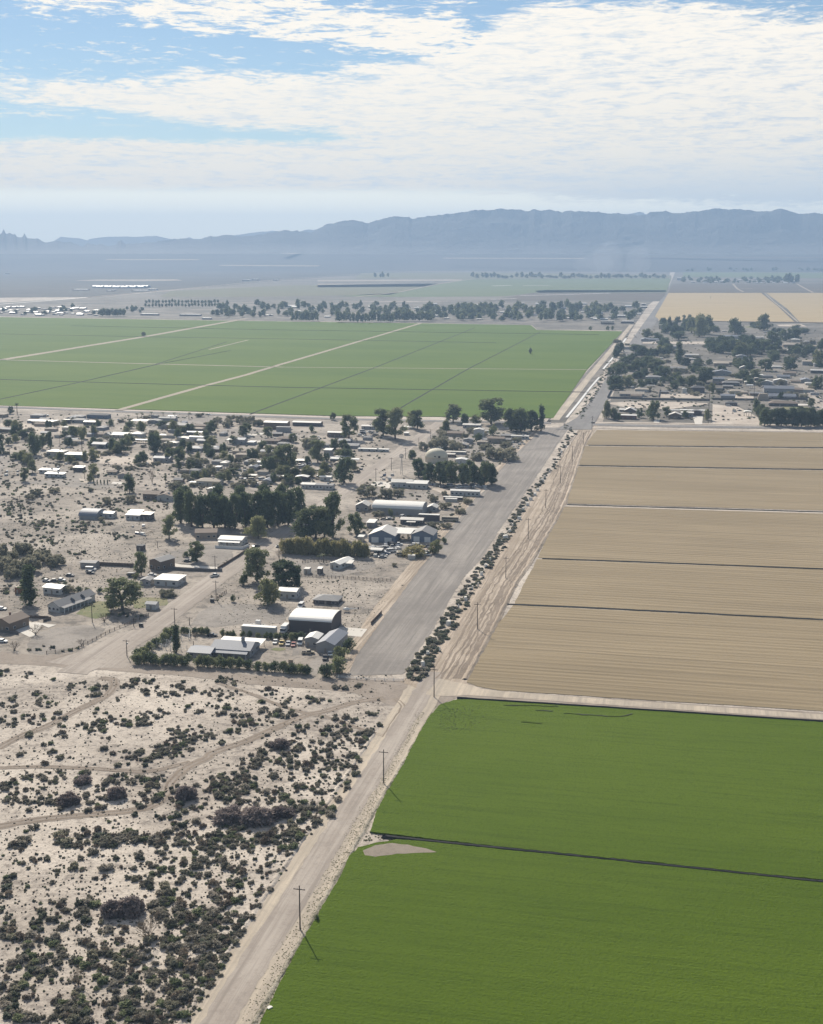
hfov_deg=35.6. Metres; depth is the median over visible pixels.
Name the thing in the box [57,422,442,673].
dirt street
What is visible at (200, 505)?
windbreak tree
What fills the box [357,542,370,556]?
cane clump
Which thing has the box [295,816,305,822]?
desert shrub
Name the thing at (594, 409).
road
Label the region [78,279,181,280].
pale field
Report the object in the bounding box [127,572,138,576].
van
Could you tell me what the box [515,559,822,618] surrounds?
stubble field
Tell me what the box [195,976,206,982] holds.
desert shrub
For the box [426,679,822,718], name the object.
cross road surface
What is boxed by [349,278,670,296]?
green field
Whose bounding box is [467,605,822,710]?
stubble field
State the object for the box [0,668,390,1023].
desert scrub
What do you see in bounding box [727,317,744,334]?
dark tree
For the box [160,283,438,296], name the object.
green field
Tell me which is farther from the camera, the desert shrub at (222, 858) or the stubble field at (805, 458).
the stubble field at (805, 458)
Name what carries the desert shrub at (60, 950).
on the ground at (54, 690)
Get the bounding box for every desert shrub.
[0,781,7,787]
[0,883,11,889]
[0,925,6,931]
[0,980,6,989]
[0,999,11,1008]
[2,889,12,896]
[2,1012,11,1019]
[6,840,16,847]
[6,926,15,933]
[6,933,16,939]
[6,958,17,963]
[6,1002,19,1011]
[8,1008,23,1015]
[10,984,22,990]
[11,991,19,996]
[12,1013,20,1021]
[14,931,25,939]
[15,835,30,839]
[16,839,27,845]
[18,953,28,963]
[18,980,29,989]
[21,1015,33,1021]
[22,942,34,948]
[22,971,33,977]
[24,730,33,737]
[24,835,32,841]
[25,929,36,937]
[27,951,35,958]
[28,823,40,830]
[28,966,36,973]
[30,957,40,965]
[31,1014,41,1022]
[34,917,43,923]
[35,955,48,964]
[35,968,45,974]
[38,911,47,917]
[40,966,50,973]
[43,937,53,943]
[44,798,54,803]
[44,915,58,921]
[48,939,58,947]
[50,931,60,938]
[52,831,63,838]
[52,957,63,966]
[55,1003,67,1012]
[56,837,65,843]
[56,946,66,953]
[57,921,69,929]
[60,1011,71,1017]
[61,836,73,844]
[61,1006,70,1017]
[64,1013,78,1023]
[68,954,79,964]
[68,1008,80,1017]
[70,861,78,868]
[70,988,78,995]
[72,994,80,1000]
[73,956,83,964]
[73,992,85,1002]
[74,898,82,905]
[76,909,89,916]
[77,1000,90,1004]
[78,936,93,944]
[79,960,91,970]
[79,1009,90,1016]
[80,915,92,923]
[80,1016,91,1023]
[81,829,90,835]
[81,898,92,905]
[85,941,97,948]
[86,848,99,855]
[86,948,97,958]
[89,900,101,907]
[91,972,101,978]
[92,825,101,831]
[94,832,104,837]
[97,863,115,871]
[97,949,107,955]
[97,975,108,985]
[98,838,111,847]
[102,924,114,933]
[102,966,109,972]
[104,1007,112,1015]
[106,950,116,957]
[108,979,118,987]
[109,968,116,974]
[111,836,121,844]
[111,961,125,969]
[111,994,119,1003]
[112,954,121,960]
[113,971,124,979]
[115,936,124,942]
[117,998,131,1007]
[118,958,126,963]
[118,994,132,1001]
[119,1009,127,1016]
[120,834,128,841]
[122,949,136,956]
[125,778,137,785]
[126,1006,135,1015]
[127,972,139,981]
[127,986,134,994]
[128,836,139,843]
[129,831,138,835]
[130,959,139,964]
[131,999,140,1004]
[133,849,143,858]
[133,952,145,960]
[133,983,141,991]
[133,1008,144,1014]
[135,1010,146,1021]
[140,836,147,841]
[142,934,155,941]
[142,966,156,978]
[143,777,152,781]
[143,877,153,884]
[144,780,153,787]
[144,990,155,999]
[145,1010,156,1021]
[145,1013,157,1023]
[146,899,156,909]
[147,836,154,843]
[148,905,162,914]
[150,796,160,802]
[150,834,159,840]
[151,978,160,984]
[152,793,164,797]
[153,1018,161,1023]
[154,910,161,918]
[155,889,161,896]
[155,900,165,906]
[155,998,163,1005]
[156,865,166,872]
[157,969,167,975]
[158,909,170,917]
[159,747,172,751]
[159,880,169,888]
[159,896,168,903]
[159,935,167,941]
[159,940,168,948]
[160,982,168,990]
[162,888,173,896]
[163,917,175,926]
[163,957,174,966]
[164,828,174,833]
[165,1000,176,1006]
[166,896,176,902]
[166,942,180,949]
[166,1001,178,1009]
[167,934,181,942]
[168,956,178,966]
[169,977,182,987]
[169,1010,176,1017]
[170,988,182,997]
[171,904,182,912]
[171,994,179,1000]
[172,812,182,817]
[174,1009,191,1018]
[175,799,184,805]
[175,898,187,906]
[175,911,185,917]
[177,957,187,963]
[177,988,193,1000]
[178,822,186,827]
[178,947,189,956]
[182,981,191,986]
[183,933,199,941]
[183,963,196,971]
[185,913,194,922]
[187,862,201,869]
[191,817,200,823]
[191,906,202,915]
[192,944,208,953]
[192,954,202,962]
[193,933,205,941]
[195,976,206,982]
[197,838,207,845]
[199,940,213,947]
[201,915,211,921]
[203,961,215,970]
[204,969,214,977]
[205,830,216,836]
[205,839,214,845]
[205,908,219,916]
[206,932,219,940]
[206,952,215,959]
[208,878,219,884]
[208,890,217,898]
[209,779,217,784]
[210,919,221,924]
[210,938,221,948]
[213,790,223,798]
[215,913,223,919]
[216,855,226,861]
[218,899,231,906]
[218,953,229,957]
[220,861,232,869]
[220,955,228,960]
[221,938,231,943]
[222,837,231,843]
[225,891,234,898]
[229,938,239,943]
[230,896,241,903]
[237,866,246,875]
[239,911,249,919]
[240,838,249,844]
[241,782,250,789]
[252,756,261,761]
[252,761,262,765]
[255,831,265,836]
[259,835,271,844]
[260,787,270,793]
[264,829,276,836]
[279,792,290,799]
[285,842,298,849]
[287,822,298,827]
[289,826,299,832]
[292,781,305,787]
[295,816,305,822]
[296,831,307,837]
[302,805,315,810]
[310,818,322,824]
[318,805,326,811]
[325,810,335,817]
[327,804,336,811]
[333,796,342,801]
[351,770,360,774]
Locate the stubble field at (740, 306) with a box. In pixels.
[655,293,793,321]
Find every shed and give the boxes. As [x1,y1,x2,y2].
[15,586,21,593]
[65,452,87,459]
[73,465,85,471]
[79,560,99,567]
[136,544,145,550]
[140,575,154,585]
[145,601,158,609]
[177,436,188,440]
[187,645,215,657]
[304,567,310,573]
[304,631,323,646]
[312,594,342,604]
[317,566,322,573]
[366,519,377,527]
[399,517,424,524]
[406,520,415,525]
[408,554,415,559]
[447,453,455,456]
[455,457,467,463]
[725,401,737,405]
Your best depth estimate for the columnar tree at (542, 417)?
1180.68 m
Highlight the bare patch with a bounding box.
[363,843,434,856]
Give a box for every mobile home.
[38,468,59,472]
[42,583,67,594]
[44,471,66,477]
[125,512,142,519]
[159,416,177,420]
[189,435,212,441]
[301,482,315,488]
[315,482,334,489]
[319,475,332,480]
[330,556,353,569]
[357,447,388,451]
[446,451,466,454]
[450,489,479,495]
[511,434,529,438]
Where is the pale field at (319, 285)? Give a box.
[318,284,427,286]
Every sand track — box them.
[0,677,119,748]
[0,698,376,828]
[0,760,189,773]
[215,682,376,734]
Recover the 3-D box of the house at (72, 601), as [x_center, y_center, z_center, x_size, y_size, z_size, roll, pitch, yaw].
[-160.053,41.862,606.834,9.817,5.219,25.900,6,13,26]
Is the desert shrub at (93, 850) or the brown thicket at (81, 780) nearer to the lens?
the desert shrub at (93, 850)
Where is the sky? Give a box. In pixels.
[0,0,822,241]
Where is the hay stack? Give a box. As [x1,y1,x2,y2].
[758,393,768,400]
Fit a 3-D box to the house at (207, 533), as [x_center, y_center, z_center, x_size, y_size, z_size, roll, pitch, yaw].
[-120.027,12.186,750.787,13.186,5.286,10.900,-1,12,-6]
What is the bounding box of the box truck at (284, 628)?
[279,622,288,632]
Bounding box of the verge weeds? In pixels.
[243,712,422,1020]
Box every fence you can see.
[29,615,49,617]
[46,613,148,653]
[99,562,133,566]
[215,544,248,548]
[217,547,248,568]
[302,574,390,580]
[338,675,402,680]
[371,610,381,624]
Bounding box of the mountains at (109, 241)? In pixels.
[55,212,645,246]
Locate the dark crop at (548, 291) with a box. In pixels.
[536,290,666,292]
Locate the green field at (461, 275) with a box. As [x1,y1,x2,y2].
[356,272,670,278]
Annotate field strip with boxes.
[107,259,198,259]
[219,265,320,265]
[442,258,584,258]
[602,257,822,257]
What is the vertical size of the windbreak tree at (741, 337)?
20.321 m
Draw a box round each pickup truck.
[301,649,314,654]
[322,654,327,659]
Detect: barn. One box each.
[78,508,105,519]
[140,313,158,315]
[179,314,201,315]
[210,636,258,657]
[292,421,322,425]
[372,500,427,515]
[691,410,701,415]
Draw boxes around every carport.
[127,509,143,511]
[130,419,149,423]
[221,636,265,650]
[330,457,360,459]
[369,547,382,552]
[397,527,414,536]
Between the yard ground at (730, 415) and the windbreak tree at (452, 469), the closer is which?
the windbreak tree at (452, 469)
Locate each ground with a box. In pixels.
[0,272,822,1023]
[0,300,652,329]
[0,409,543,677]
[0,423,77,432]
[0,451,28,470]
[0,479,123,487]
[27,625,104,654]
[48,466,81,479]
[79,478,92,482]
[96,454,152,465]
[148,413,212,429]
[155,545,232,566]
[177,456,262,479]
[191,603,289,626]
[215,428,299,445]
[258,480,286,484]
[284,554,375,577]
[292,647,301,654]
[309,654,323,677]
[362,518,422,528]
[368,491,438,499]
[368,545,412,558]
[426,426,533,460]
[430,487,486,493]
[603,321,822,425]
[609,401,706,408]
[642,342,704,343]
[660,394,703,397]
[712,404,760,424]
[735,394,753,397]
[778,324,804,325]
[788,383,822,409]
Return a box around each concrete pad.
[16,622,53,636]
[174,563,221,568]
[241,432,264,436]
[339,627,366,636]
[371,481,390,487]
[693,416,702,423]
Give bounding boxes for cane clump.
[278,538,288,553]
[284,538,293,553]
[289,538,296,553]
[292,536,304,555]
[298,538,307,554]
[302,535,312,555]
[311,537,322,554]
[317,538,326,554]
[321,536,329,555]
[324,540,334,556]
[329,541,340,555]
[334,540,344,556]
[340,538,349,557]
[347,542,358,556]
[352,540,362,557]
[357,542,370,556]
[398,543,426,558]
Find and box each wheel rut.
[0,677,117,748]
[0,678,112,745]
[0,697,382,824]
[0,698,384,827]
[0,762,190,772]
[4,761,188,770]
[217,683,380,735]
[218,682,382,734]
[382,698,401,736]
[435,431,577,677]
[440,430,579,677]
[446,430,582,677]
[453,430,586,677]
[455,430,588,677]
[458,434,585,677]
[460,431,589,677]
[469,438,585,664]
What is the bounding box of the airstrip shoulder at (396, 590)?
[331,429,539,673]
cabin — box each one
[100,511,117,517]
[107,470,119,474]
[117,472,132,477]
[140,511,153,519]
[279,587,299,598]
[295,474,309,480]
[296,459,305,462]
[324,448,333,455]
[357,534,364,541]
[463,438,472,443]
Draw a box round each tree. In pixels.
[0,433,4,442]
[0,442,4,453]
[3,419,11,426]
[5,437,13,444]
[7,406,14,412]
[9,424,18,433]
[9,452,18,458]
[12,434,20,441]
[13,421,22,430]
[16,429,27,436]
[17,453,24,461]
[17,563,39,605]
[19,450,27,460]
[20,467,28,480]
[22,452,32,463]
[27,433,41,454]
[27,459,36,472]
[39,435,45,448]
[45,420,51,427]
[46,430,52,448]
[52,451,63,460]
[60,431,68,437]
[64,437,72,445]
[64,455,75,462]
[68,426,77,434]
[78,426,87,437]
[81,450,88,460]
[86,473,94,481]
[87,447,99,459]
[88,463,99,474]
[89,423,96,432]
[95,419,100,426]
[100,576,143,609]
[107,598,114,614]
[108,437,115,449]
[111,442,122,453]
[113,437,127,452]
[122,426,129,431]
[123,472,135,492]
[124,433,135,441]
[124,435,131,446]
[132,573,138,580]
[133,454,142,463]
[133,551,147,574]
[135,420,145,431]
[138,450,148,461]
[146,432,162,452]
[150,442,159,451]
[155,420,168,427]
[161,514,177,538]
[165,447,173,455]
[167,420,178,428]
[170,487,186,522]
[171,624,180,652]
[172,446,184,460]
[173,428,182,438]
[174,458,181,467]
[177,439,186,448]
[178,426,188,432]
[178,485,191,501]
[182,489,201,526]
[184,423,194,432]
[186,441,192,450]
[186,459,195,468]
[187,540,204,561]
[191,471,200,477]
[192,493,210,527]
[200,469,208,477]
[202,430,209,435]
[202,435,209,443]
[202,492,222,527]
[203,443,208,452]
[205,420,215,432]
[205,449,216,456]
[206,435,217,445]
[208,484,224,509]
[215,472,226,480]
[216,494,235,527]
[219,442,226,453]
[219,451,227,458]
[222,491,242,528]
[225,470,232,480]
[227,454,233,462]
[228,468,238,474]
[229,435,236,443]
[234,484,246,512]
[236,491,255,527]
[238,425,248,436]
[239,574,247,584]
[242,423,251,434]
[242,514,266,538]
[242,546,271,580]
[246,448,256,458]
[247,490,262,517]
[248,468,253,473]
[251,449,259,458]
[253,576,280,605]
[256,484,270,510]
[257,440,266,448]
[257,486,276,527]
[260,456,277,469]
[262,426,272,437]
[265,445,271,452]
[268,490,286,525]
[268,559,302,586]
[269,462,276,470]
[270,473,276,482]
[273,443,297,467]
[274,482,288,506]
[275,465,291,474]
[280,488,297,524]
[283,473,293,481]
[288,433,297,441]
[288,508,314,538]
[291,467,299,475]
[291,485,305,518]
[293,477,301,483]
[294,565,300,587]
[301,464,309,473]
[302,504,326,537]
[304,312,310,320]
[304,456,311,462]
[305,467,316,476]
[308,439,325,461]
[312,505,336,537]
[313,311,318,319]
[316,462,331,474]
[317,469,325,477]
[322,453,330,460]
[322,490,344,536]
[330,412,335,418]
[330,439,337,450]
[332,456,353,482]
[333,449,342,455]
[334,311,339,320]
[338,439,347,448]
[339,311,343,320]
[339,448,355,457]
[340,414,358,438]
[341,311,347,320]
[343,444,351,449]
[346,312,351,320]
[346,511,364,533]
[349,460,359,470]
[351,312,355,320]
[356,311,360,320]
[363,313,368,320]
[368,312,373,320]
[371,408,390,435]
[373,310,376,320]
[377,313,381,320]
[381,312,386,320]
[384,407,407,438]
[388,313,394,321]
[392,310,397,320]
[396,307,401,319]
[400,311,406,319]
[405,411,412,425]
[407,309,412,319]
[408,450,416,458]
[410,312,416,319]
[410,409,425,428]
[411,457,425,477]
[415,312,420,320]
[420,311,424,319]
[422,462,437,482]
[423,303,429,310]
[427,312,432,319]
[428,539,442,553]
[433,461,447,483]
[440,419,449,429]
[440,460,448,474]
[444,460,458,483]
[445,403,462,422]
[447,305,453,312]
[456,462,470,484]
[461,413,468,423]
[463,459,474,470]
[468,414,481,423]
[468,464,478,482]
[469,312,474,319]
[476,461,491,484]
[477,397,505,423]
[487,463,498,483]
[498,300,504,307]
[502,407,516,430]
[512,310,517,318]
[512,407,529,431]
[516,312,523,319]
[522,304,527,312]
[525,310,532,317]
[526,410,538,430]
[534,307,542,314]
[538,312,542,319]
[538,404,545,430]
[549,302,555,309]
[556,313,563,320]
[567,312,575,319]
[584,305,590,311]
[585,311,591,317]
[595,308,601,313]
[595,314,603,318]
[601,399,611,417]
[603,306,610,311]
[606,375,625,384]
[607,302,614,309]
[607,367,613,374]
[608,384,617,389]
[609,313,617,318]
[609,362,628,375]
[610,407,617,419]
[611,306,618,313]
[612,348,619,357]
[615,342,624,351]
[615,413,621,419]
[616,383,623,389]
[618,356,632,364]
[619,306,625,310]
[622,374,634,385]
[624,364,635,370]
[625,312,631,319]
[627,353,638,359]
[629,344,639,352]
[631,361,638,370]
[631,371,642,377]
[632,301,639,308]
[635,345,647,355]
[636,371,645,377]
[636,409,643,417]
[637,378,645,387]
[638,361,647,370]
[640,368,649,375]
[641,329,653,336]
[642,356,652,366]
[644,378,652,384]
[645,400,661,419]
[647,358,666,370]
[649,348,658,354]
[651,378,657,384]
[653,332,662,339]
[655,345,664,353]
[655,365,673,377]
[658,317,665,325]
[658,348,671,355]
[659,321,673,328]
[660,325,670,332]
[662,406,670,414]
[664,344,675,351]
[666,375,674,381]
[667,316,672,327]
[669,325,680,335]
[670,381,678,388]
[671,331,687,339]
[674,316,680,323]
[674,341,683,363]
[674,375,686,384]
[681,320,692,330]
[681,358,690,364]
[682,410,688,417]
[685,375,697,385]
[686,317,696,332]
[688,313,709,336]
[689,365,699,371]
[692,358,704,363]
[693,362,703,366]
[695,313,715,332]
[695,366,713,379]
[704,337,715,346]
[704,409,710,419]
[705,339,713,347]
[707,340,716,351]
[708,382,716,392]
[712,326,720,331]
[715,334,724,342]
[715,340,730,352]
[717,365,726,369]
[726,338,736,349]
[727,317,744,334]
[731,340,748,354]
[731,345,743,356]
[735,360,746,367]
[735,373,741,378]
[738,334,748,340]
[738,369,750,379]
[741,334,754,342]
[743,356,755,364]
[744,338,761,351]
[745,343,757,355]
[745,362,754,369]
[746,378,754,383]
[749,369,761,377]
[752,399,760,412]
[755,313,773,330]
[755,404,760,414]
[757,358,773,370]
[758,404,764,415]
[759,408,769,425]
[760,338,771,351]
[765,331,781,343]
[765,345,778,352]
[767,350,779,356]
[767,410,773,424]
[769,352,780,360]
[770,327,781,331]
[772,408,780,425]
[776,340,783,349]
[776,407,786,425]
[777,392,783,397]
[778,328,793,340]
[782,410,790,425]
[783,357,797,369]
[786,345,794,353]
[787,406,798,425]
[790,325,800,328]
[791,328,801,338]
[791,346,801,355]
[792,411,802,426]
[795,343,805,350]
[798,409,806,426]
[799,351,807,357]
[802,345,814,354]
[804,409,809,425]
[806,407,817,426]
[807,398,815,406]
[811,348,821,362]
[811,375,822,387]
[813,411,820,425]
[816,340,822,348]
[816,360,822,366]
[820,408,822,425]
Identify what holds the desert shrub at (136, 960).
on the ground at (54, 690)
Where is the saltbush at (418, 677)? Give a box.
[414,675,421,680]
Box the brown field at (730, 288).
[668,284,812,292]
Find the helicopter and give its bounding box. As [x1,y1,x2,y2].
[343,607,358,610]
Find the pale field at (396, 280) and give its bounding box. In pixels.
[318,279,462,280]
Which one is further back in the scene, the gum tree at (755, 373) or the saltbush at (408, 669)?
the gum tree at (755, 373)
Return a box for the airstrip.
[345,427,566,674]
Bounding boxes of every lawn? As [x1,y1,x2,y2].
[76,601,109,618]
[132,597,167,607]
[271,648,285,650]
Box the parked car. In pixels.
[206,632,217,636]
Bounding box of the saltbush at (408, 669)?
[405,667,413,671]
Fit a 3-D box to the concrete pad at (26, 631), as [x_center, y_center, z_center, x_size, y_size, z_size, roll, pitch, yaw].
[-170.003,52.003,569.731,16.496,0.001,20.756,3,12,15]
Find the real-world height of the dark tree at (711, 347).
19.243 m
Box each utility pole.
[293,885,304,928]
[379,749,387,783]
[430,667,437,696]
[474,602,480,628]
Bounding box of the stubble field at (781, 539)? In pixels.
[538,506,822,567]
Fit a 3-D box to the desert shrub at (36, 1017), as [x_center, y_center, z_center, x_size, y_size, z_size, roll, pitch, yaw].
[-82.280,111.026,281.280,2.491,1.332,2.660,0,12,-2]
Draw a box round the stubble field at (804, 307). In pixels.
[767,293,822,322]
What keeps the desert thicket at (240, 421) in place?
on the settlement ground at (265, 653)
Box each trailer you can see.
[241,624,276,635]
[276,426,290,431]
[418,513,439,520]
[443,496,462,500]
[445,498,456,501]
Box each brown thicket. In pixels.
[56,790,81,807]
[73,775,92,785]
[100,897,123,921]
[105,784,127,800]
[113,894,146,919]
[174,785,198,801]
[211,802,242,825]
[239,803,274,827]
[268,738,290,750]
[271,806,296,820]
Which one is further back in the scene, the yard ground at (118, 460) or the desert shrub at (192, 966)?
the yard ground at (118, 460)
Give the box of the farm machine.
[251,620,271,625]
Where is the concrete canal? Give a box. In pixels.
[566,377,599,416]
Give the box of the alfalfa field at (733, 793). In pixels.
[370,699,822,879]
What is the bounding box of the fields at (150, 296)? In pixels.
[0,271,669,303]
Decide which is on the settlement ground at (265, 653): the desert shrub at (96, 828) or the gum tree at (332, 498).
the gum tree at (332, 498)
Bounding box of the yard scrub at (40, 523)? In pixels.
[0,413,530,651]
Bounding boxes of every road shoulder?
[13,406,550,421]
[591,422,821,425]
[592,427,822,431]
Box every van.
[85,566,96,570]
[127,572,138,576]
[297,601,304,607]
[297,637,302,644]
[386,548,396,551]
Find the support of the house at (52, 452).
on the settlement ground at (265, 653)
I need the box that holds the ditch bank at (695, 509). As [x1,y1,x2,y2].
[560,505,822,512]
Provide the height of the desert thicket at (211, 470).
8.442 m
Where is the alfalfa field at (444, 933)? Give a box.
[260,839,822,1023]
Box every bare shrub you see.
[6,641,21,649]
[25,624,43,634]
[67,969,87,984]
[97,613,112,621]
[132,915,163,938]
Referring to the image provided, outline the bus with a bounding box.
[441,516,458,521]
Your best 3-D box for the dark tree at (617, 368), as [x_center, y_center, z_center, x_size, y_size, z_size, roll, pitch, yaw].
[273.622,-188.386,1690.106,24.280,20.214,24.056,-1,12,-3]
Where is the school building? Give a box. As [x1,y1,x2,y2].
[723,335,739,338]
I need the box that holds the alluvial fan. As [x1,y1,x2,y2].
[0,254,822,270]
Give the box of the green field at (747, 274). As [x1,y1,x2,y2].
[683,272,822,277]
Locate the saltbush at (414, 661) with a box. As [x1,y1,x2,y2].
[410,659,418,664]
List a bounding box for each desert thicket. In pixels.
[0,543,7,556]
[0,557,11,569]
[3,565,14,572]
[3,568,19,578]
[4,562,14,566]
[6,551,18,559]
[11,567,23,576]
[12,541,33,554]
[14,561,24,574]
[20,554,40,562]
[24,493,34,498]
[24,555,33,564]
[27,548,39,555]
[28,488,42,495]
[28,557,41,569]
[32,551,46,561]
[39,549,51,558]
[45,555,55,565]
[47,554,66,563]
[48,556,61,567]
[49,487,60,492]
[52,421,59,426]
[63,584,75,592]
[101,496,111,503]
[125,494,136,502]
[159,588,176,597]
[162,440,173,450]
[167,481,183,489]
[186,456,203,467]
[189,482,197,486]
[195,413,204,416]
[200,466,215,476]
[212,416,222,421]
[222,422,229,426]
[226,414,235,419]
[230,482,240,487]
[233,457,242,462]
[236,418,242,423]
[240,479,251,485]
[241,471,248,477]
[242,455,250,460]
[244,416,250,421]
[248,459,256,464]
[252,420,260,425]
[264,452,273,456]
[281,479,292,484]
[301,436,318,447]
[356,484,377,496]
[372,510,384,515]
[377,488,392,497]
[392,489,403,495]
[418,441,433,449]
[426,521,439,527]
[427,494,438,501]
[430,435,448,448]
[439,502,451,508]
[440,522,451,527]
[445,440,464,450]
[455,508,466,513]
[462,497,472,503]
[470,452,484,460]
[485,447,499,458]
[494,446,518,460]
[499,442,510,447]
[511,437,521,442]
[612,339,621,342]
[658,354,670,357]
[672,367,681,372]
[696,381,705,385]
[777,380,785,384]
[799,394,809,397]
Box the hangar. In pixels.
[288,607,341,633]
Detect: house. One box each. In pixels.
[0,413,8,416]
[0,427,10,431]
[0,611,29,630]
[30,413,46,417]
[31,419,57,424]
[34,422,45,426]
[44,427,57,431]
[47,449,68,455]
[47,589,95,612]
[54,433,61,437]
[71,418,88,422]
[72,439,83,443]
[73,415,86,417]
[83,420,96,424]
[86,432,93,436]
[87,413,110,418]
[91,442,108,447]
[94,432,105,436]
[96,425,108,429]
[111,432,132,437]
[131,431,145,437]
[142,490,164,499]
[147,419,161,423]
[149,554,175,570]
[153,456,172,462]
[153,573,186,586]
[156,491,174,500]
[159,438,171,442]
[173,478,184,482]
[180,468,189,472]
[186,438,195,441]
[186,446,203,451]
[189,468,200,472]
[194,424,206,429]
[194,427,203,430]
[195,528,217,538]
[196,439,206,442]
[196,477,223,485]
[211,459,223,463]
[215,465,222,469]
[218,535,247,545]
[219,431,227,435]
[220,460,230,465]
[232,449,245,453]
[233,437,247,444]
[235,453,246,457]
[247,440,256,444]
[250,464,259,469]
[257,470,268,474]
[262,477,272,483]
[265,438,281,443]
[272,432,283,435]
[276,436,292,441]
[327,431,343,436]
[338,438,352,442]
[348,444,358,448]
[356,500,371,510]
[361,424,374,429]
[363,436,372,439]
[391,479,413,487]
[406,480,428,488]
[425,448,447,462]
[427,503,439,510]
[447,431,463,436]
[462,423,481,427]
[473,427,483,437]
[477,440,487,444]
[487,436,504,442]
[500,434,513,437]
[619,391,644,396]
[620,414,636,418]
[624,407,636,411]
[630,394,641,397]
[635,388,648,391]
[641,337,648,341]
[646,375,661,379]
[669,411,681,418]
[670,366,685,370]
[681,411,693,416]
[691,385,704,392]
[712,377,724,380]
[712,381,721,384]
[713,362,728,365]
[713,369,730,375]
[720,394,735,397]
[722,381,739,385]
[722,385,733,387]
[728,378,741,382]
[730,389,743,392]
[749,392,762,395]
[762,374,772,377]
[762,380,772,384]
[763,385,794,392]
[768,393,795,397]
[768,400,797,406]
[773,378,786,383]
[776,375,789,378]
[782,371,795,375]
[783,343,794,346]
[790,338,799,341]
[790,380,800,382]
[794,388,802,392]
[800,377,810,382]
[802,360,813,364]
[803,388,813,391]
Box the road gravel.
[200,671,442,1023]
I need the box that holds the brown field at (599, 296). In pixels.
[484,293,664,300]
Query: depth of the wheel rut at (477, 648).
675.30 m
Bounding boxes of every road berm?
[177,733,374,1023]
[251,737,416,1023]
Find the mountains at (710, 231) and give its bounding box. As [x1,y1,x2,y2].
[0,208,822,253]
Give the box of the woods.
[0,266,822,329]
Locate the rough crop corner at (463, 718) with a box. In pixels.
[440,706,508,730]
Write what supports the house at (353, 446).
on the settlement ground at (265, 653)
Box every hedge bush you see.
[75,586,82,591]
[106,418,113,424]
[125,420,134,427]
[129,650,141,664]
[131,648,141,653]
[137,650,150,663]
[139,647,148,651]
[144,641,155,650]
[144,651,154,663]
[150,637,161,646]
[151,653,161,664]
[156,653,170,664]
[159,632,168,641]
[162,653,175,664]
[163,627,172,638]
[170,653,182,665]
[181,652,193,665]
[191,627,196,634]
[192,654,202,666]
[199,654,208,666]
[204,626,210,633]
[205,655,214,666]
[213,655,223,666]
[219,657,228,668]
[226,656,236,667]
[233,656,244,668]
[242,659,253,669]
[251,661,262,670]
[260,661,269,671]
[268,660,279,672]
[278,660,286,672]
[281,632,288,639]
[281,663,290,673]
[288,632,294,639]
[288,662,296,673]
[293,632,300,639]
[293,663,300,674]
[297,631,305,637]
[297,664,306,674]
[302,664,312,674]
[318,661,335,677]
[328,655,347,672]
[331,645,350,657]
[343,637,356,649]
[473,433,482,440]
[488,424,497,434]
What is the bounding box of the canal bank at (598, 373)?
[547,324,634,421]
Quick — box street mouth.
[47,630,149,667]
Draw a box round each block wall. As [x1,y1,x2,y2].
[0,630,18,633]
[168,566,221,571]
[608,396,709,400]
[712,398,754,399]
[769,397,807,399]
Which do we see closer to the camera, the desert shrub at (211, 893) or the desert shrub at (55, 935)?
the desert shrub at (55, 935)
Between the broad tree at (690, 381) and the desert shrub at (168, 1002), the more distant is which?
the broad tree at (690, 381)
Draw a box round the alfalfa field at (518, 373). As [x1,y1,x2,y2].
[0,317,622,417]
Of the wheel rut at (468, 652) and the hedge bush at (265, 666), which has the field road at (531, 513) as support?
the wheel rut at (468, 652)
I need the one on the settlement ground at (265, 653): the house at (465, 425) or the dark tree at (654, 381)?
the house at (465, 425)
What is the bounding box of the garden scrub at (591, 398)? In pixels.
[575,329,822,419]
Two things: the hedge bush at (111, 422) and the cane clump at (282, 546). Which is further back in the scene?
the hedge bush at (111, 422)
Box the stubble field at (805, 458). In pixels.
[576,446,822,468]
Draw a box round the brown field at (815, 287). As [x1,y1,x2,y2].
[799,283,822,292]
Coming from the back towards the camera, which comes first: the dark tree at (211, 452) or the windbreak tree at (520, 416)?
the windbreak tree at (520, 416)
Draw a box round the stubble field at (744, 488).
[568,466,822,509]
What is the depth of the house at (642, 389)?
1506.28 m
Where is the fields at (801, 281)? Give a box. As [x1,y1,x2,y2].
[666,272,822,321]
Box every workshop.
[166,423,191,430]
[264,420,290,428]
[316,628,347,653]
[368,524,399,542]
[410,525,437,541]
[810,369,822,372]
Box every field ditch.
[0,379,565,391]
[2,342,224,398]
[102,326,598,334]
[107,350,230,375]
[251,328,472,413]
[400,332,539,408]
[762,293,796,321]
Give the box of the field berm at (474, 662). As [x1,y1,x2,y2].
[462,430,592,679]
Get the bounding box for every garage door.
[371,537,378,542]
[384,538,391,542]
[414,537,419,541]
[424,537,429,541]
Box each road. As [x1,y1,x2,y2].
[0,406,550,423]
[0,651,822,719]
[94,271,394,296]
[183,685,439,1023]
[359,279,469,296]
[400,425,597,695]
[550,325,632,419]
[557,276,673,428]
[594,423,822,428]
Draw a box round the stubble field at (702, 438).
[586,430,822,446]
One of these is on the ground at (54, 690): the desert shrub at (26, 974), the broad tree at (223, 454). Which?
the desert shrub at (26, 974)
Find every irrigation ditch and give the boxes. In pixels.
[381,834,822,881]
[457,697,822,721]
[507,604,822,619]
[542,558,822,568]
[567,504,822,511]
[578,465,822,469]
[588,445,822,447]
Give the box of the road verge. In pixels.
[257,704,439,1023]
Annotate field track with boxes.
[0,318,249,359]
[14,316,299,320]
[21,360,267,366]
[117,323,421,409]
[309,367,586,369]
[765,293,797,321]

